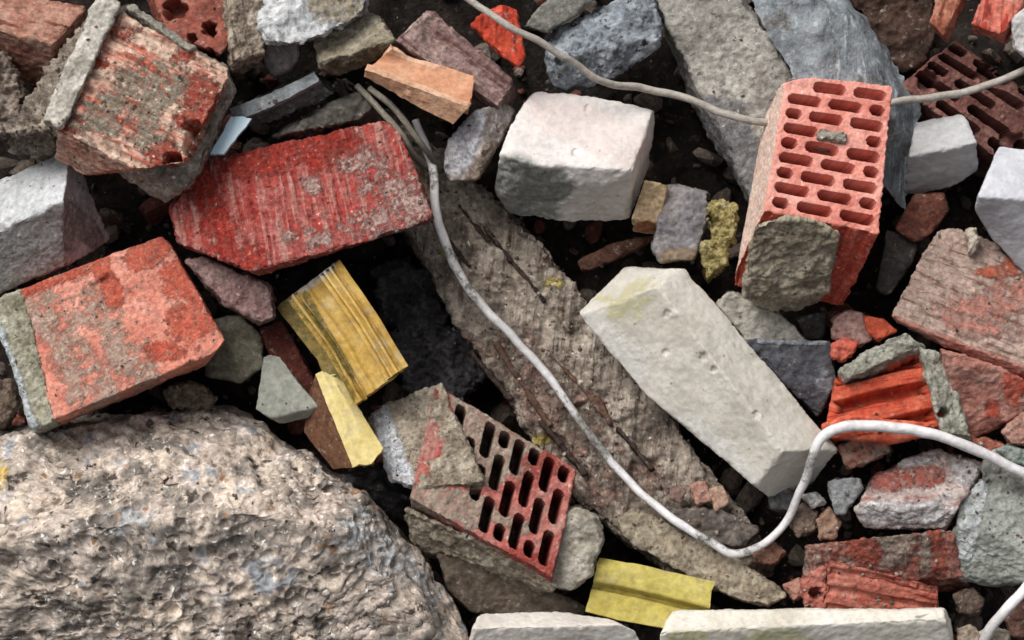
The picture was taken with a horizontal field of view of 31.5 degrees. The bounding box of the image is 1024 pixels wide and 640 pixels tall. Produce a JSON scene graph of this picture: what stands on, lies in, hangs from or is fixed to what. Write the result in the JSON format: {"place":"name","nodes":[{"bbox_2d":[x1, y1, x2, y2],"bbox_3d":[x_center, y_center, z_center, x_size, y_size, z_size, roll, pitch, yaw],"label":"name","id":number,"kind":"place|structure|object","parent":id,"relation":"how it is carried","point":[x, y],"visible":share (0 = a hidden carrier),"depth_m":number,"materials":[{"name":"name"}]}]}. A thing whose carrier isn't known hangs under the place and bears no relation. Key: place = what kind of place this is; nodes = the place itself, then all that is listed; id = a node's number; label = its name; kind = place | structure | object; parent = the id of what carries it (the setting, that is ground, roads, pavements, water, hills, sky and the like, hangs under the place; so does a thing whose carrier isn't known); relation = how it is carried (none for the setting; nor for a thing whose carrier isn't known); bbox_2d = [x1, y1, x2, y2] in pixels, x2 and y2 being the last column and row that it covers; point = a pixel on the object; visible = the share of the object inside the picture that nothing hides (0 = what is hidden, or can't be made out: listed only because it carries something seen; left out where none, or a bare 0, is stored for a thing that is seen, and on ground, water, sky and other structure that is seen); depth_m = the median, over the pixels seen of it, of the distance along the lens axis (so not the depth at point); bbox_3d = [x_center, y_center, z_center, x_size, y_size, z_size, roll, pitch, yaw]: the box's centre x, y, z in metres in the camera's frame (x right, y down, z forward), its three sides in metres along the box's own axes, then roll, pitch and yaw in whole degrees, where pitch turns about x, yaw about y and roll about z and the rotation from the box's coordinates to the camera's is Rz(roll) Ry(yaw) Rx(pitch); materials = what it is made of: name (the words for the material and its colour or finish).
{"place":"outdoors","nodes":[
{"label":"outdoors","id":0,"kind":"place"},
{"bbox_2d":[0,0,1023,639],"bbox_3d":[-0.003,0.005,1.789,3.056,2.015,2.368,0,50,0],"label":"gravel","id":1,"kind":"structure","parent":0,"point":[156,212],"depth_m":1.79,"materials":[{"name":"gravel"}]},
{"bbox_2d":[0,50,28,140],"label":"stone","id":2,"kind":"object","parent":1,"relation":"on","point":[14,92],"visible":0.75,"depth_m":1.66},
{"bbox_2d":[0,0,85,83],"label":"clay brick","id":3,"kind":"object","parent":1,"relation":"on","point":[33,36],"visible":0.77,"depth_m":1.69,"materials":[{"name":"red brick"}]},
{"bbox_2d":[0,156,109,292],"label":"silicate block","id":4,"kind":"object","parent":1,"relation":"on","point":[51,221],"depth_m":1.68,"materials":[{"name":"white brick"}]},
{"bbox_2d":[147,0,265,73],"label":"hollow brick","id":5,"kind":"object","parent":1,"relation":"on","point":[205,27],"visible":0.78,"depth_m":1.67,"materials":[{"name":"red brick"}]},
{"bbox_2d":[0,405,468,639],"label":"boulder","id":6,"kind":"object","parent":1,"relation":"on","point":[222,522],"visible":0.97,"depth_m":1.63,"materials":[{"name":"stone"}]},
{"bbox_2d":[0,378,19,429],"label":"crumbly lump","id":7,"kind":"object","parent":6,"relation":"on","point":[9,403],"visible":1,"depth_m":1.69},
{"bbox_2d":[0,237,224,434],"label":"clay brick","id":8,"kind":"object","parent":6,"relation":"on","point":[139,293],"visible":1,"depth_m":1.64,"materials":[{"name":"red brick"}]},
{"bbox_2d":[163,380,217,412],"bbox_3d":[-0.303,0.071,1.704,0.056,0.048,0.041,0,50,0],"label":"crumbly lump","id":9,"kind":"object","parent":6,"relation":"on","point":[191,395],"visible":1,"depth_m":1.69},
{"bbox_2d":[256,355,316,422],"bbox_3d":[-0.206,0.063,1.672,0.059,0.034,0.062,0,50,0],"label":"stone","id":10,"kind":"object","parent":6,"relation":"on","point":[279,385],"visible":1,"depth_m":1.66,"materials":[{"name":"grey stone"}]},
{"bbox_2d":[304,371,383,468],"bbox_3d":[-0.157,0.096,1.647,0.045,0.069,0.101,-29,56,-22],"label":"fragment","id":11,"kind":"object","parent":6,"relation":"on","point":[338,432],"visible":0.99,"depth_m":1.64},
{"bbox_2d":[277,259,407,405],"bbox_3d":[-0.154,0.015,1.661,0.060,0.104,0.142,-29,56,-22],"label":"plastic profile","id":12,"kind":"object","parent":11,"relation":"on","point":[331,317],"visible":0.98,"depth_m":1.65,"materials":[{"name":"yellow plastic"}]},
{"bbox_2d":[469,611,638,639],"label":"silicate brick","id":13,"kind":"object","parent":6,"relation":"on","point":[554,625],"visible":1,"depth_m":1.65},
{"bbox_2d":[205,314,263,382],"bbox_3d":[-0.265,0.028,1.728,0.064,0.089,0.075,0,50,0],"label":"stone","id":14,"kind":"object","parent":1,"relation":"on","point":[238,357],"visible":0.76,"depth_m":1.70,"materials":[{"name":"grey stone"}]},
{"bbox_2d":[259,321,313,392],"bbox_3d":[-0.212,0.037,1.718,0.034,0.073,0.091,-28,56,-22],"label":"brick fragment","id":15,"kind":"object","parent":1,"relation":"on","point":[278,339],"visible":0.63,"depth_m":1.70,"materials":[{"name":"red brick"}]},
{"bbox_2d":[185,256,275,325],"bbox_3d":[-0.263,-0.028,1.690,0.110,0.076,0.060,15,52,12],"label":"brick fragment","id":16,"kind":"object","parent":15,"relation":"on","point":[248,296],"visible":1,"depth_m":1.66,"materials":[{"name":"brick"}]},
{"bbox_2d":[169,121,433,275],"bbox_3d":[-0.198,-0.107,1.692,0.248,0.106,0.157,-8,50,-6],"label":"clay brick","id":17,"kind":"object","parent":16,"relation":"on","point":[296,209],"visible":0.93,"depth_m":1.66,"materials":[{"name":"red brick"}]},
{"bbox_2d":[3,0,235,202],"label":"clay brick","id":18,"kind":"object","parent":17,"relation":"on","point":[110,73],"visible":1,"depth_m":1.64,"materials":[{"name":"red brick"}]},
{"bbox_2d":[210,116,251,154],"bbox_3d":[-0.261,-0.170,1.673,0.018,0.017,0.049,25,54,20],"label":"tile shard","id":19,"kind":"object","parent":17,"relation":"on","point":[235,128],"visible":1,"depth_m":1.67,"materials":[{"name":"blue ceramic"}]},
{"bbox_2d":[256,0,368,45],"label":"stone","id":20,"kind":"object","parent":1,"relation":"on","point":[283,22],"visible":0.97,"depth_m":1.67,"materials":[{"name":"white stone"}]},
{"bbox_2d":[271,91,374,138],"bbox_3d":[-0.180,-0.194,1.722,0.103,0.052,0.045,-11,51,-9],"label":"stone","id":21,"kind":"object","parent":1,"relation":"on","point":[351,108],"visible":0.98,"depth_m":1.71,"materials":[{"name":"grey stone"}]},
{"bbox_2d":[232,70,334,125],"bbox_3d":[-0.218,-0.209,1.718,0.101,0.063,0.043,-14,51,-11],"label":"slate slab","id":22,"kind":"object","parent":21,"relation":"on","point":[321,91],"depth_m":1.70,"materials":[{"name":"grey stone"}]},
{"bbox_2d":[229,72,320,117],"bbox_3d":[-0.220,-0.206,1.688,0.088,0.038,0.016,-11,51,-9],"label":"slate strip","id":23,"kind":"object","parent":22,"relation":"on","point":[299,87],"visible":1,"depth_m":1.69,"materials":[{"name":"grey stone"}]},
{"bbox_2d":[264,43,300,76],"bbox_3d":[-0.216,-0.248,1.706,0.035,0.059,0.050,-6,50,-5],"label":"stone","id":24,"kind":"object","parent":22,"relation":"on","point":[281,60],"visible":0.73,"depth_m":1.68,"materials":[{"name":"stone"}]},
{"bbox_2d":[313,13,396,75],"bbox_3d":[-0.147,-0.258,1.706,0.080,0.059,0.069,-9,51,-8],"label":"concrete chunk","id":25,"kind":"object","parent":1,"relation":"on","point":[359,43],"visible":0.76,"depth_m":1.68,"materials":[{"name":"beige concrete"}]},
{"bbox_2d":[370,256,448,338],"bbox_3d":[-0.101,-0.021,1.793,0.079,0.080,0.088,0,50,0],"label":"charred lump","id":26,"kind":"object","parent":1,"relation":"on","point":[405,293],"visible":0.84,"depth_m":1.77,"materials":[{"name":"black"}]},
{"bbox_2d":[389,323,486,401],"bbox_3d":[-0.074,0.045,1.793,0.099,0.089,0.094,0,50,0],"label":"charred lump","id":27,"kind":"object","parent":1,"relation":"on","point":[452,367],"visible":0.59,"depth_m":1.77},
{"bbox_2d":[437,553,585,615],"bbox_3d":[-0.002,0.257,1.708,0.146,0.090,0.048,8,51,7],"label":"slab","id":28,"kind":"object","parent":1,"relation":"on","point":[474,589],"depth_m":1.70,"materials":[{"name":"concrete"}]},
{"bbox_2d":[371,383,604,595],"bbox_3d":[-0.025,0.160,1.692,0.242,0.168,0.131,18,52,14],"label":"perforated brick","id":29,"kind":"object","parent":28,"relation":"on","point":[504,510],"visible":0.98,"depth_m":1.66,"materials":[{"name":"red brick"}]},
{"bbox_2d":[342,467,409,521],"bbox_3d":[-0.126,0.162,1.695,0.065,0.041,0.037,0,50,0],"label":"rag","id":30,"kind":"object","parent":29,"relation":"on","point":[387,495],"visible":0.66,"depth_m":1.69,"materials":[{"name":"black fabric"}]},
{"bbox_2d":[333,78,774,592],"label":"concrete beam","id":31,"kind":"structure","parent":1,"relation":"on","point":[633,421],"depth_m":1.74,"materials":[{"name":"grey concrete"}]},
{"bbox_2d":[409,155,430,207],"bbox_3d":[-0.088,-0.133,1.735,0.017,0.050,0.065,-30,56,-23],"label":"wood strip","id":32,"kind":"object","parent":31,"relation":"on","point":[422,178],"visible":0.45,"depth_m":1.72,"materials":[{"name":"wood"}]},
{"bbox_2d":[444,103,515,181],"bbox_3d":[-0.035,-0.171,1.706,0.058,0.084,0.098,18,52,15],"label":"stone","id":33,"kind":"object","parent":31,"relation":"on","point":[465,160],"visible":0.97,"depth_m":1.68,"materials":[{"name":"grey stone"}]},
{"bbox_2d":[396,11,516,109],"bbox_3d":[-0.049,-0.238,1.705,0.116,0.081,0.071,25,54,20],"label":"clay brick","id":34,"kind":"object","parent":33,"relation":"on","point":[420,38],"visible":0.83,"depth_m":1.69,"materials":[{"name":"brick"}]},
{"bbox_2d":[364,44,473,123],"bbox_3d":[-0.079,-0.220,1.666,0.103,0.043,0.047,19,53,15],"label":"roof tile","id":35,"kind":"object","parent":34,"relation":"on","point":[443,92],"visible":1,"depth_m":1.66,"materials":[{"name":"orange ceramic"}]},
{"bbox_2d":[470,5,525,67],"bbox_3d":[-0.013,-0.266,1.695,0.052,0.042,0.093,0,50,0],"label":"tile fragment","id":36,"kind":"object","parent":34,"relation":"on","point":[504,43],"visible":0.91,"depth_m":1.68,"materials":[{"name":"red ceramic"}]},
{"bbox_2d":[495,92,654,221],"bbox_3d":[0.059,-0.150,1.710,0.145,0.095,0.099,4,50,4],"label":"silicate brick","id":37,"kind":"object","parent":31,"relation":"on","point":[569,157],"visible":1,"depth_m":1.68,"materials":[{"name":"white brick"}]},
{"bbox_2d":[669,486,685,503],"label":"brick chip","id":38,"kind":"object","parent":31,"relation":"on","point":[678,495],"visible":1,"depth_m":1.70,"materials":[{"name":"brick"}]},
{"bbox_2d":[580,267,837,497],"bbox_3d":[0.180,0.065,1.696,0.254,0.178,0.088,37,59,27],"label":"silicate brick","id":39,"kind":"object","parent":31,"relation":"on","point":[679,349],"visible":0.98,"depth_m":1.67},
{"bbox_2d":[664,506,758,546],"bbox_3d":[0.187,0.195,1.712,0.095,0.049,0.045,0,50,0],"label":"slate piece","id":40,"kind":"object","parent":31,"relation":"on","point":[721,522],"visible":0.82,"depth_m":1.70,"materials":[{"name":"grey stone"}]},
{"bbox_2d":[689,481,711,505],"bbox_3d":[0.177,0.163,1.704,0.023,0.028,0.027,-19,53,-15],"label":"brick chip","id":41,"kind":"object","parent":40,"relation":"on","point":[699,497],"visible":1,"depth_m":1.69,"materials":[{"name":"brick"}]},
{"bbox_2d":[708,485,728,511],"bbox_3d":[0.194,0.167,1.704,0.020,0.029,0.026,-17,52,-14],"label":"brick chip","id":42,"kind":"object","parent":40,"relation":"on","point":[720,498],"visible":1,"depth_m":1.69,"materials":[{"name":"brick"}]},
{"bbox_2d":[412,119,1023,557],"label":"cable","id":43,"kind":"object","parent":31,"relation":"on","point":[824,435],"visible":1,"depth_m":1.68,"materials":[{"name":"white plastic"}]},
{"bbox_2d":[354,83,428,171],"bbox_3d":[-0.114,-0.175,1.708,0.086,0.074,0.022,26,55,20],"label":"wire","id":44,"kind":"object","parent":43,"relation":"attached to","point":[381,111],"visible":1,"depth_m":1.69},
{"bbox_2d":[367,86,443,173],"bbox_3d":[-0.103,-0.175,1.708,0.082,0.072,0.019,26,55,20],"label":"wire","id":45,"kind":"object","parent":43,"relation":"attached to","point":[394,108],"visible":1,"depth_m":1.69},
{"bbox_2d":[752,541,786,565],"bbox_3d":[0.242,0.219,1.710,0.034,0.041,0.033,0,50,0],"label":"brick chip","id":46,"kind":"object","parent":31,"relation":"on","point":[773,552],"visible":0.77,"depth_m":1.70,"materials":[{"name":"brown brick"}]},
{"bbox_2d":[544,0,661,90],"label":"stone","id":47,"kind":"object","parent":1,"relation":"on","point":[621,36],"visible":0.94,"depth_m":1.69,"materials":[{"name":"grey stone"}]},
{"bbox_2d":[526,0,593,32],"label":"slab","id":48,"kind":"object","parent":47,"relation":"on","point":[547,16],"depth_m":1.69,"materials":[{"name":"grey concrete"}]},
{"bbox_2d":[578,236,653,271],"bbox_3d":[0.103,-0.067,1.744,0.085,0.037,0.026,-16,52,-13],"label":"stone","id":49,"kind":"object","parent":1,"relation":"on","point":[611,253],"visible":0.97,"depth_m":1.73,"materials":[{"name":"brown stone"}]},
{"bbox_2d":[631,180,667,233],"bbox_3d":[0.130,-0.105,1.706,0.038,0.064,0.034,0,50,0],"label":"brick chunk","id":50,"kind":"object","parent":49,"relation":"on","point":[650,202],"visible":0.9,"depth_m":1.69,"materials":[{"name":"beige brick"}]},
{"bbox_2d":[651,184,708,263],"bbox_3d":[0.160,-0.089,1.714,0.049,0.069,0.099,11,51,9],"label":"stone","id":51,"kind":"object","parent":1,"relation":"on","point":[682,222],"visible":0.91,"depth_m":1.69,"materials":[{"name":"grey stone"}]},
{"bbox_2d":[616,509,786,606],"bbox_3d":[0.178,0.226,1.713,0.175,0.082,0.057,20,53,16],"label":"concrete piece","id":52,"kind":"object","parent":1,"relation":"on","point":[731,577],"visible":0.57,"depth_m":1.69,"materials":[{"name":"beige concrete"}]},
{"bbox_2d":[698,198,739,283],"bbox_3d":[0.192,-0.072,1.701,0.042,0.074,0.062,0,50,0],"label":"foam lump","id":53,"kind":"object","parent":1,"relation":"on","point":[722,223],"visible":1,"depth_m":1.69,"materials":[{"name":"yellow plastic"}]},
{"bbox_2d":[656,0,792,202],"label":"concrete slab","id":54,"kind":"object","parent":1,"relation":"on","point":[710,52],"depth_m":1.72,"materials":[{"name":"grey concrete"}]},
{"bbox_2d":[716,290,806,343],"bbox_3d":[0.232,0.004,1.701,0.092,0.070,0.057,16,52,13],"label":"concrete chunk","id":55,"kind":"object","parent":1,"relation":"on","point":[753,320],"visible":0.67,"depth_m":1.68,"materials":[{"name":"grey concrete"}]},
{"bbox_2d":[735,77,892,311],"bbox_3d":[0.276,-0.109,1.661,0.139,0.183,0.168,0,50,0],"label":"perforated brick","id":56,"kind":"object","parent":55,"relation":"on","point":[811,231],"visible":1,"depth_m":1.63,"materials":[{"name":"red brick"}]},
{"bbox_2d":[465,0,1023,125],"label":"cable","id":57,"kind":"object","parent":56,"relation":"on","point":[644,88],"visible":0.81,"depth_m":1.68,"materials":[{"name":"white plastic"}]},
{"bbox_2d":[768,488,794,512],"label":"stone","id":58,"kind":"object","parent":1,"relation":"on","point":[780,501],"visible":0.52,"depth_m":1.70,"materials":[{"name":"grey stone"}]},
{"bbox_2d":[747,338,835,416],"bbox_3d":[0.261,0.053,1.698,0.089,0.084,0.060,0,50,0],"label":"slate wedge","id":59,"kind":"object","parent":1,"relation":"on","point":[807,378],"visible":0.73,"depth_m":1.68,"materials":[{"name":"grey stone"}]},
{"bbox_2d":[830,337,858,362],"bbox_3d":[0.307,0.028,1.683,0.028,0.030,0.030,0,50,0],"label":"brick chip","id":60,"kind":"object","parent":59,"relation":"on","point":[843,350],"visible":1,"depth_m":1.67,"materials":[{"name":"brick"}]},
{"bbox_2d":[783,577,801,600],"bbox_3d":[0.266,0.253,1.700,0.025,0.040,0.027,-20,53,-16],"label":"brick chip","id":61,"kind":"object","parent":1,"relation":"on","point":[791,588],"visible":0.69,"depth_m":1.69,"materials":[{"name":"brick"}]},
{"bbox_2d":[789,503,818,537],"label":"stone","id":62,"kind":"object","parent":1,"relation":"on","point":[805,516],"visible":0.79,"depth_m":1.68,"materials":[{"name":"brown stone"}]},
{"bbox_2d":[802,492,826,508],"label":"stone","id":63,"kind":"object","parent":62,"relation":"on","point":[812,500],"visible":1,"depth_m":1.68,"materials":[{"name":"grey stone"}]},
{"bbox_2d":[660,607,952,639],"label":"silicate brick","id":64,"kind":"object","parent":1,"relation":"on","point":[844,624],"visible":1,"depth_m":1.64,"materials":[{"name":"white brick"}]},
{"bbox_2d":[585,558,714,627],"bbox_3d":[0.127,0.256,1.671,0.114,0.040,0.046,8,50,7],"label":"plastic profile","id":65,"kind":"object","parent":64,"relation":"on","point":[638,594],"visible":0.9,"depth_m":1.67,"materials":[{"name":"yellow plastic"}]},
{"bbox_2d":[795,310,826,339],"bbox_3d":[0.285,0.005,1.723,0.034,0.037,0.039,0,50,0],"label":"slate piece","id":66,"kind":"object","parent":1,"relation":"on","point":[811,325],"visible":1,"depth_m":1.71,"materials":[{"name":"black stone"}]},
{"bbox_2d":[816,506,841,540],"bbox_3d":[0.295,0.192,1.694,0.024,0.046,0.041,15,52,12],"label":"brick chip","id":67,"kind":"object","parent":1,"relation":"on","point":[828,517],"visible":0.98,"depth_m":1.68,"materials":[{"name":"brick"}]},
{"bbox_2d":[827,476,863,515],"bbox_3d":[0.311,0.164,1.687,0.038,0.049,0.045,0,50,0],"label":"stone","id":68,"kind":"object","parent":1,"relation":"on","point":[838,488],"visible":0.99,"depth_m":1.67,"materials":[{"name":"grey stone"}]},
{"bbox_2d":[830,310,872,347],"bbox_3d":[0.319,0.007,1.702,0.046,0.046,0.048,0,50,0],"label":"brick chunk","id":69,"kind":"object","parent":1,"relation":"on","point":[849,324],"visible":0.77,"depth_m":1.68,"materials":[{"name":"brick"}]},
{"bbox_2d":[863,315,896,341],"bbox_3d":[0.343,0.008,1.690,0.035,0.034,0.031,0,50,0],"label":"tile fragment","id":70,"kind":"object","parent":69,"relation":"on","point":[879,329],"visible":1,"depth_m":1.68,"materials":[{"name":"orange tile"}]},
{"bbox_2d":[836,441,890,468],"bbox_3d":[0.329,0.123,1.691,0.057,0.044,0.038,-8,50,-7],"label":"brick chip","id":71,"kind":"object","parent":1,"relation":"on","point":[853,454],"visible":0.82,"depth_m":1.68,"materials":[{"name":"brown brick"}]},
{"bbox_2d":[802,529,969,591],"bbox_3d":[0.353,0.229,1.698,0.168,0.107,0.047,0,50,0],"label":"clay brick","id":72,"kind":"object","parent":1,"relation":"on","point":[883,555],"visible":0.62,"depth_m":1.67,"materials":[{"name":"red brick"}]},
{"bbox_2d":[800,560,938,608],"bbox_3d":[0.335,0.264,1.689,0.139,0.110,0.053,0,50,0],"label":"hollow brick","id":73,"kind":"object","parent":72,"relation":"on","point":[829,584],"visible":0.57,"depth_m":1.66,"materials":[{"name":"brick"}]},
{"bbox_2d":[849,0,936,73],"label":"clay lump","id":74,"kind":"object","parent":1,"relation":"on","point":[895,24],"visible":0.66,"depth_m":1.75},
{"bbox_2d":[875,230,919,296],"bbox_3d":[0.365,-0.052,1.722,0.034,0.056,0.060,14,51,11],"label":"slate piece","id":75,"kind":"object","parent":1,"relation":"on","point":[898,254],"visible":1,"depth_m":1.71,"materials":[{"name":"grey stone"}]},
{"bbox_2d":[854,448,981,530],"bbox_3d":[0.379,0.161,1.695,0.132,0.070,0.087,0,50,0],"label":"brick chunk","id":76,"kind":"object","parent":1,"relation":"on","point":[893,492],"visible":0.97,"depth_m":1.66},
{"bbox_2d":[821,333,970,443],"bbox_3d":[0.357,0.066,1.674,0.144,0.105,0.096,0,50,0],"label":"hollow tile","id":77,"kind":"object","parent":76,"relation":"on","point":[907,370],"visible":0.88,"depth_m":1.66,"materials":[{"name":"ceramic"}]},
{"bbox_2d":[821,415,934,444],"bbox_3d":[0.337,0.101,1.670,0.108,0.045,0.032,3,50,3],"label":"tile fragment","id":78,"kind":"object","parent":77,"relation":"on","point":[885,438],"visible":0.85,"depth_m":1.66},
{"bbox_2d":[895,192,948,242],"bbox_3d":[0.391,-0.099,1.725,0.043,0.068,0.069,17,52,14],"label":"brick fragment","id":79,"kind":"object","parent":1,"relation":"on","point":[922,217],"visible":1,"depth_m":1.70,"materials":[{"name":"red brick"}]},
{"bbox_2d":[752,0,920,209],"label":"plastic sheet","id":80,"kind":"object","parent":79,"relation":"on","point":[831,39],"visible":0.72,"depth_m":1.70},
{"bbox_2d":[904,114,977,193],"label":"silicate brick","id":81,"kind":"object","parent":79,"relation":"on","point":[942,152],"visible":0.99,"depth_m":1.69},
{"bbox_2d":[892,227,1023,378],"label":"clay brick","id":82,"kind":"object","parent":1,"relation":"on","point":[951,287],"visible":0.92,"depth_m":1.67,"materials":[{"name":"red brick"}]},
{"bbox_2d":[975,147,1023,272],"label":"silicate brick","id":83,"kind":"object","parent":82,"relation":"on","point":[999,207],"visible":1,"depth_m":1.65,"materials":[{"name":"white brick"}]},
{"bbox_2d":[903,41,1023,170],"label":"perforated brick","id":84,"kind":"object","parent":1,"relation":"on","point":[994,116],"visible":0.62,"depth_m":1.73,"materials":[{"name":"red brick"}]},
{"bbox_2d":[929,0,966,42],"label":"roof tile","id":85,"kind":"object","parent":84,"relation":"on","point":[944,18],"visible":1,"depth_m":1.70,"materials":[{"name":"red ceramic"}]},
{"bbox_2d":[971,0,1023,43],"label":"roof tile","id":86,"kind":"object","parent":84,"relation":"on","point":[992,19],"visible":0.9,"depth_m":1.69,"materials":[{"name":"red ceramic"}]},
{"bbox_2d":[1011,8,1023,57],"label":"stone","id":87,"kind":"object","parent":84,"relation":"on","point":[1017,25],"visible":0.99,"depth_m":1.67,"materials":[{"name":"white stone"}]},
{"bbox_2d":[952,587,984,617],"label":"stone","id":88,"kind":"object","parent":1,"relation":"on","point":[972,600],"visible":1,"depth_m":1.69,"materials":[{"name":"brown stone"}]},
{"bbox_2d":[940,349,1023,438],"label":"brick fragment","id":89,"kind":"object","parent":1,"relation":"on","point":[992,397],"visible":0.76,"depth_m":1.66,"materials":[{"name":"red brick"}]},
{"bbox_2d":[952,478,1023,586],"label":"concrete chunk","id":90,"kind":"object","parent":1,"relation":"on","point":[983,548],"visible":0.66,"depth_m":1.66,"materials":[{"name":"grey concrete"}]},
{"bbox_2d":[979,448,1023,496],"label":"concrete chunk","id":91,"kind":"object","parent":90,"relation":"on","point":[994,472],"visible":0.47,"depth_m":1.66,"materials":[{"name":"grey concrete"}]},
{"bbox_2d":[970,436,1005,450],"bbox_3d":[0.443,0.119,1.682,0.038,0.040,0.035,17,52,14],"label":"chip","id":92,"kind":"object","parent":91,"relation":"on","point":[990,444],"visible":0.45,"depth_m":1.67,"materials":[{"name":"brick"}]},
{"bbox_2d":[996,443,1023,465],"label":"stone","id":93,"kind":"object","parent":91,"relation":"on","point":[1014,452],"visible":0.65,"depth_m":1.66,"materials":[{"name":"grey stone"}]},
{"bbox_2d":[1001,411,1023,445],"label":"brick chip","id":94,"kind":"object","parent":91,"relation":"on","point":[1014,435],"visible":0.99,"depth_m":1.66,"materials":[{"name":"brown brick"}]},
{"bbox_2d":[979,627,1010,639],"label":"stone","id":95,"kind":"object","parent":1,"relation":"on","point":[1001,634],"visible":0.61,"depth_m":1.68,"materials":[{"name":"grey stone"}]},
{"bbox_2d":[956,624,979,639],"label":"stone","id":96,"kind":"object","parent":95,"relation":"on","point":[968,632],"visible":0.97,"depth_m":1.68,"materials":[{"name":"beige stone"}]},
{"bbox_2d":[979,582,1023,639],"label":"cable","id":97,"kind":"object","parent":95,"relation":"on","point":[1008,607],"visible":1,"depth_m":1.66,"materials":[{"name":"white plastic"}]},
{"bbox_2d":[1004,599,1023,639],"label":"brick chip","id":98,"kind":"object","parent":1,"relation":"on","point":[1013,620],"visible":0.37,"depth_m":1.69,"materials":[{"name":"red brick"}]}
]}

